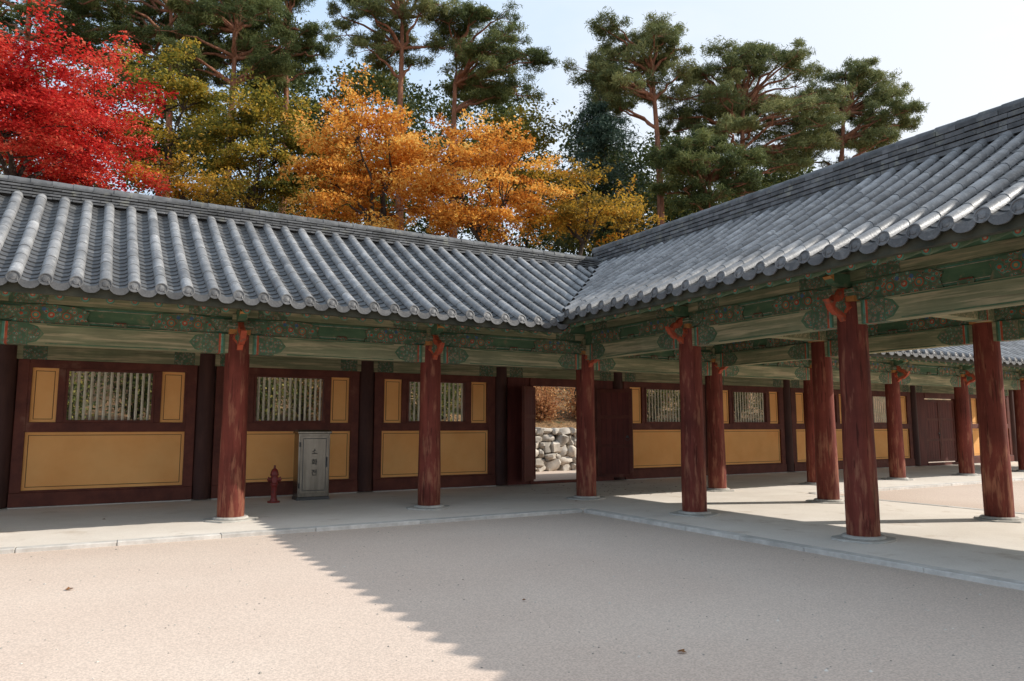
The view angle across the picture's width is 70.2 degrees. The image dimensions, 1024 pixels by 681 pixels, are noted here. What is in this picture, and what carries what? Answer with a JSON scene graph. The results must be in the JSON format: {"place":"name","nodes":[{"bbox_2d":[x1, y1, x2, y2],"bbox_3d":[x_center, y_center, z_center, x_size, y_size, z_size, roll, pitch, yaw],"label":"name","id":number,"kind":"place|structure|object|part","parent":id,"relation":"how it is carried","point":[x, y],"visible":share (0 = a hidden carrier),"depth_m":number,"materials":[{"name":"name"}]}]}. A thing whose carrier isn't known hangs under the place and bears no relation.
{"place":"outdoors","nodes":[
{"label":"outdoors","id":0,"kind":"place"},
{"bbox_2d":[68,371,950,428],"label":"hillside","id":1,"kind":"structure","parent":0,"point":[567,421],"depth_m":26.70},
{"bbox_2d":[0,0,177,174],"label":"pine tree","id":2,"kind":"object","parent":1,"relation":"on","point":[77,11],"visible":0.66,"depth_m":39.53,"materials":[{"name":"green plant"}]},
{"bbox_2d":[0,0,178,196],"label":"maple tree","id":3,"kind":"object","parent":1,"relation":"on","point":[58,105],"visible":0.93,"depth_m":21.26,"materials":[{"name":"red plant"}]},
{"bbox_2d":[66,371,122,419],"bbox_3d":[-12.114,1.165,19.816,2.412,3.121,2.836,-3,-7,27],"label":"shrub","id":4,"kind":"object","parent":1,"relation":"on","point":[80,398],"visible":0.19,"depth_m":19.82,"materials":[{"name":"green plant"}]},
{"bbox_2d":[81,372,151,419],"bbox_3d":[-10.803,0.853,21.128,2.931,3.460,2.444,4,-8,-30],"label":"shrub","id":5,"kind":"object","parent":1,"relation":"on","point":[133,394],"visible":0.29,"depth_m":20.72,"materials":[{"name":"green plant"}]},
{"bbox_2d":[126,374,152,419],"bbox_3d":[-10.009,0.900,20.907,2.120,3.548,2.365,-2,-7,14],"label":"shrub","id":6,"kind":"object","parent":1,"relation":"on","point":[146,378],"visible":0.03,"depth_m":20.61,"materials":[{"name":"green plant"}]},
{"bbox_2d":[41,0,266,197],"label":"pine tree","id":7,"kind":"object","parent":1,"relation":"on","point":[144,39],"visible":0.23,"depth_m":40.51,"materials":[{"name":"green plant"}]},
{"bbox_2d":[90,36,244,195],"bbox_3d":[-14.924,-6.098,31.833,6.500,13.746,5.883,4,-8,-30],"label":"deciduous tree","id":8,"kind":"object","parent":1,"relation":"on","point":[194,94],"visible":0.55,"depth_m":31.34,"materials":[{"name":"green plant"}]},
{"bbox_2d":[117,131,258,207],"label":"deciduous tree","id":9,"kind":"object","parent":1,"relation":"on","point":[208,194],"visible":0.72,"depth_m":25.41,"materials":[{"name":"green plant"}]},
{"bbox_2d":[142,0,303,199],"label":"pine tree","id":10,"kind":"object","parent":1,"relation":"on","point":[262,63],"visible":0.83,"depth_m":38.88,"materials":[{"name":"green plant"}]},
{"bbox_2d":[171,61,343,213],"bbox_3d":[-10.893,-4.904,30.890,6.298,12.598,5.955,-3,-7,26],"label":"deciduous tree","id":11,"kind":"object","parent":1,"relation":"on","point":[234,129],"visible":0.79,"depth_m":30.29,"materials":[{"name":"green plant"}]},
{"bbox_2d":[215,0,341,213],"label":"pine tree","id":12,"kind":"object","parent":1,"relation":"on","point":[308,33],"visible":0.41,"depth_m":41.99,"materials":[{"name":"green plant"}]},
{"bbox_2d":[256,377,302,420],"bbox_3d":[-7.734,1.316,22.409,3.020,3.019,2.351,4,-8,-30],"label":"shrub","id":13,"kind":"object","parent":1,"relation":"on","point":[266,397],"visible":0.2,"depth_m":22.35,"materials":[{"name":"green plant"}]},
{"bbox_2d":[273,378,322,420],"bbox_3d":[-6.702,1.134,23.488,2.954,3.546,2.346,4,-8,-30],"label":"shrub","id":14,"kind":"object","parent":1,"relation":"on","point":[302,400],"visible":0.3,"depth_m":23.08,"materials":[{"name":"green plant"}]},
{"bbox_2d":[297,379,322,419],"bbox_3d":[-5.812,1.445,23.505,2.183,3.006,2.212,-6,-9,42],"label":"shrub","id":15,"kind":"object","parent":1,"relation":"on","point":[313,398],"visible":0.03,"depth_m":23.25,"materials":[{"name":"green plant"}]},
{"bbox_2d":[255,112,380,224],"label":"deciduous tree","id":16,"kind":"object","parent":1,"relation":"on","point":[270,191],"visible":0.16,"depth_m":32.21,"materials":[{"name":"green plant"}]},
{"bbox_2d":[274,62,461,230],"bbox_3d":[-5.233,-3.612,26.377,5.873,12.116,6.162,-2,-7,17],"label":"maple tree","id":17,"kind":"object","parent":1,"relation":"on","point":[363,178],"visible":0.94,"depth_m":26.33,"materials":[{"name":"orange plant"}]},
{"bbox_2d":[322,0,461,230],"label":"pine tree","id":18,"kind":"object","parent":1,"relation":"on","point":[393,43],"visible":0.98,"depth_m":37.90,"materials":[{"name":"green plant"}]},
{"bbox_2d":[0,0,816,256],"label":"distant woodland","id":19,"kind":"object","parent":1,"relation":"on","point":[390,85],"visible":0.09,"depth_m":46.99,"materials":[{"name":"green plant"}]},
{"bbox_2d":[410,382,460,420],"bbox_3d":[-2.959,1.835,24.702,3.076,3.025,2.232,4,-8,-30],"label":"shrub","id":20,"kind":"object","parent":1,"relation":"on","point":[416,401],"visible":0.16,"depth_m":24.57,"materials":[{"name":"green plant"}]},
{"bbox_2d":[441,383,460,420],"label":"shrub","id":21,"kind":"object","parent":1,"relation":"on","point":[455,398],"visible":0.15,"depth_m":25.57,"materials":[{"name":"green plant"}]},
{"bbox_2d":[383,109,579,247],"bbox_3d":[-1.051,-2.927,27.605,7.094,11.661,6.401,-1,-7,9],"label":"maple tree","id":22,"kind":"object","parent":1,"relation":"on","point":[473,219],"visible":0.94,"depth_m":27.15,"materials":[{"name":"orange plant"}]},
{"bbox_2d":[420,0,560,237],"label":"pine tree","id":23,"kind":"object","parent":1,"relation":"on","point":[473,89],"visible":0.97,"depth_m":39.25,"materials":[{"name":"green plant"}]},
{"bbox_2d":[462,86,589,247],"bbox_3d":[0.575,-5.366,37.055,5.873,15.068,5.453,4,-8,-30],"label":"deciduous tree","id":24,"kind":"object","parent":1,"relation":"on","point":[548,139],"visible":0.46,"depth_m":36.95,"materials":[{"name":"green plant"}]},
{"bbox_2d":[533,386,568,407],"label":"shrub","id":25,"kind":"object","parent":1,"relation":"on","point":[546,387],"visible":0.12,"depth_m":29.82,"materials":[{"name":"orange plant"}]},
{"bbox_2d":[534,386,575,423],"bbox_3d":[1.327,2.384,28.014,2.945,2.325,2.359,4,-8,-30],"label":"shrub","id":26,"kind":"object","parent":1,"relation":"on","point":[543,412],"visible":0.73,"depth_m":27.52,"materials":[{"name":"orange plant"}]},
{"bbox_2d":[556,387,575,417],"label":"shrub","id":27,"kind":"object","parent":1,"relation":"on","point":[573,399],"visible":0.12,"depth_m":28.83,"materials":[{"name":"brown plant"}]},
{"bbox_2d":[560,387,574,410],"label":"shrub","id":28,"kind":"object","parent":1,"relation":"on","point":[570,388],"visible":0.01,"depth_m":30.65,"materials":[{"name":"brown plant"}]},
{"bbox_2d":[513,155,645,397],"bbox_3d":[2.507,-2.286,29.119,4.624,11.125,4.396,4,-8,-30],"label":"deciduous tree","id":29,"kind":"object","parent":1,"relation":"on","point":[571,212],"visible":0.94,"depth_m":29.29,"materials":[{"name":"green plant"}]},
{"bbox_2d":[538,84,666,254],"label":"fir tree","id":30,"kind":"object","parent":1,"relation":"on","point":[602,118],"visible":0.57,"depth_m":44.82,"materials":[{"name":"green plant"}]},
{"bbox_2d":[559,5,699,402],"bbox_3d":[6.263,-6.894,37.277,6.607,20.203,6.036,-5,-8,36],"label":"pine tree","id":31,"kind":"object","parent":1,"relation":"on","point":[606,73],"visible":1,"depth_m":37.37,"materials":[{"name":"green plant"}]},
{"bbox_2d":[590,174,670,246],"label":"deciduous tree","id":32,"kind":"object","parent":1,"relation":"on","point":[625,226],"visible":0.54,"depth_m":31.32,"materials":[{"name":"yellow plant"}]},
{"bbox_2d":[647,389,673,421],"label":"shrub","id":33,"kind":"object","parent":1,"relation":"on","point":[656,405],"visible":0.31,"depth_m":30.78,"materials":[{"name":"green plant"}]},
{"bbox_2d":[656,390,680,421],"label":"shrub","id":34,"kind":"object","parent":1,"relation":"on","point":[673,402],"visible":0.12,"depth_m":30.58,"materials":[{"name":"green plant"}]},
{"bbox_2d":[644,126,773,215],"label":"pine tree","id":35,"kind":"object","parent":1,"relation":"on","point":[690,159],"visible":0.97,"depth_m":34.31,"materials":[{"name":"green plant"}]},
{"bbox_2d":[733,392,756,419],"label":"shrub","id":36,"kind":"object","parent":1,"relation":"on","point":[741,404],"visible":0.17,"depth_m":33.80,"materials":[{"name":"green plant"}]},
{"bbox_2d":[744,393,762,421],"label":"shrub","id":37,"kind":"object","parent":1,"relation":"on","point":[756,404],"visible":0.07,"depth_m":33.86,"materials":[{"name":"green plant"}]},
{"bbox_2d":[653,35,856,408],"bbox_3d":[12.820,-6.178,38.828,11.488,19.674,8.942,1,-7,-6],"label":"pine tree","id":38,"kind":"object","parent":1,"relation":"on","point":[733,102],"visible":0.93,"depth_m":38.29,"materials":[{"name":"green plant"}]},
{"bbox_2d":[789,54,928,167],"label":"pine tree","id":39,"kind":"object","parent":1,"relation":"on","point":[871,130],"visible":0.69,"depth_m":40.68,"materials":[{"name":"green plant"}]},
{"bbox_2d":[0,461,1023,680],"bbox_3d":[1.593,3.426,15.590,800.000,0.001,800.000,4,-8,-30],"label":"ground","id":40,"kind":"structure","parent":0,"point":[551,636],"depth_m":6.38,"materials":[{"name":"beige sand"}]},
{"bbox_2d":[0,478,1023,590],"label":"kerb","id":41,"kind":"structure","parent":40,"relation":"on","point":[971,576],"depth_m":10.27,"materials":[{"name":"stone"}]},
{"bbox_2d":[536,427,575,471],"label":"stone wall","id":42,"kind":"structure","parent":40,"relation":"on","point":[555,449],"depth_m":25.92,"materials":[{"name":"beige stone"}]},
{"bbox_2d":[0,461,1023,547],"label":"corridor floor","id":43,"kind":"structure","parent":0,"point":[47,525],"depth_m":14.01,"materials":[{"name":"grey stone"}]},
{"bbox_2d":[267,465,281,502],"bbox_3d":[-4.816,2.904,14.762,0.242,0.745,0.242,-3,-7,27],"label":"fire hydrant","id":44,"kind":"object","parent":43,"relation":"on","point":[274,479],"visible":1,"depth_m":14.71,"materials":[{"name":"red metal"}]},
{"bbox_2d":[292,430,331,500],"bbox_3d":[-4.259,2.632,15.496,0.710,1.455,0.475,4,-8,-30],"label":"hydrant cabinet","id":45,"kind":"object","parent":43,"relation":"on","point":[311,464],"visible":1,"depth_m":15.31,"materials":[{"name":"metal"}]},
{"bbox_3d":[-4.161,2.603,15.310,0.607,1.190,0.050,4,-8,-30],"label":"cabinet door","id":46,"kind":"part","parent":45,"relation":"part of","materials":[{"name":"metal"}]},
{"bbox_2d":[0,174,1023,522],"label":"cloister corridor","id":47,"kind":"object","parent":43,"relation":"on","point":[208,316],"visible":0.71,"depth_m":14.84,"materials":[{"name":"tile"}]},
{"bbox_2d":[63,368,155,421],"bbox_3d":[-8.091,1.122,14.700,1.575,1.050,0.152,4,-8,-30],"label":"window","id":48,"kind":"structure","parent":47,"relation":"in","point":[79,371],"depth_m":14.68,"materials":[{"name":"beige wood"}]},
{"bbox_2d":[253,375,325,422],"bbox_3d":[-5.010,1.326,16.452,1.575,1.050,0.152,4,-8,-30],"label":"window","id":49,"kind":"structure","parent":47,"relation":"in","point":[322,387],"depth_m":16.44,"materials":[{"name":"beige wood"}]},
{"bbox_2d":[407,380,466,422],"bbox_3d":[-1.886,1.533,18.229,1.625,1.050,0.152,4,-8,-30],"label":"window","id":50,"kind":"structure","parent":47,"relation":"in","point":[463,384],"depth_m":18.36,"materials":[{"name":"beige wood"}]},
{"bbox_2d":[521,385,535,481],"bbox_3d":[0.420,2.401,18.892,0.115,2.420,0.980,-2,-7,18],"label":"door leaf","id":51,"kind":"structure","parent":47,"relation":"in","point":[528,439],"depth_m":18.79,"materials":[{"name":"red wood"}]},
{"bbox_2d":[597,389,633,476],"bbox_3d":[2.850,2.549,20.168,0.980,2.420,0.115,-2,-7,20],"label":"door leaf","id":52,"kind":"structure","parent":47,"relation":"in","point":[614,406],"depth_m":20.16,"materials":[{"name":"red wood"}]},
{"bbox_2d":[645,387,680,422],"bbox_3d":[4.587,1.962,21.912,1.585,1.050,0.152,4,-8,-30],"label":"window","id":53,"kind":"structure","parent":47,"relation":"in","point":[652,389],"depth_m":21.87,"materials":[{"name":"beige wood"}]},
{"bbox_2d":[732,390,767,423],"bbox_3d":[7.685,2.167,23.674,1.585,1.050,0.152,4,-8,-30],"label":"window","id":54,"kind":"structure","parent":47,"relation":"in","point":[764,393],"depth_m":23.74,"materials":[{"name":"beige wood"}]},
{"bbox_2d":[834,394,837,423],"bbox_3d":[10.783,2.372,25.437,1.585,1.050,0.152,4,-8,-30],"label":"window","id":55,"kind":"structure","parent":47,"relation":"in","point":[835,395],"depth_m":25.76,"materials":[{"name":"red wood"}]},
{"bbox_2d":[872,395,886,423],"bbox_3d":[13.881,2.577,27.199,1.585,1.050,0.152,4,-8,-30],"label":"window","id":56,"kind":"structure","parent":47,"relation":"in","point":[880,397],"depth_m":27.05,"materials":[{"name":"beige paper"}]},
{"bbox_2d":[924,399,942,461],"bbox_3d":[16.523,3.534,28.631,1.020,2.420,0.115,4,-8,-30],"label":"door leaf","id":57,"kind":"structure","parent":47,"relation":"in","point":[933,431],"depth_m":28.64,"materials":[{"name":"red wood"}]},
{"bbox_2d":[939,400,956,460],"bbox_3d":[17.408,3.595,29.156,1.020,2.420,0.077,4,-8,-30],"label":"door leaf","id":58,"kind":"structure","parent":47,"relation":"in","point":[946,407],"depth_m":29.14,"materials":[{"name":"red wood"}]},
{"bbox_2d":[0,0,1023,253],"label":"sky","id":59,"kind":"structure","parent":0,"point":[962,58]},
{"bbox_2d":[585,493,1023,580],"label":"walkway floor","id":60,"kind":"structure","parent":0,"point":[961,539],"depth_m":11.13,"materials":[{"name":"grey stone"}]},
{"bbox_2d":[557,97,1023,543],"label":"open corridor","id":61,"kind":"object","parent":60,"relation":"on","point":[915,242],"visible":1,"depth_m":11.26,"materials":[{"name":"tile"}]}
]}

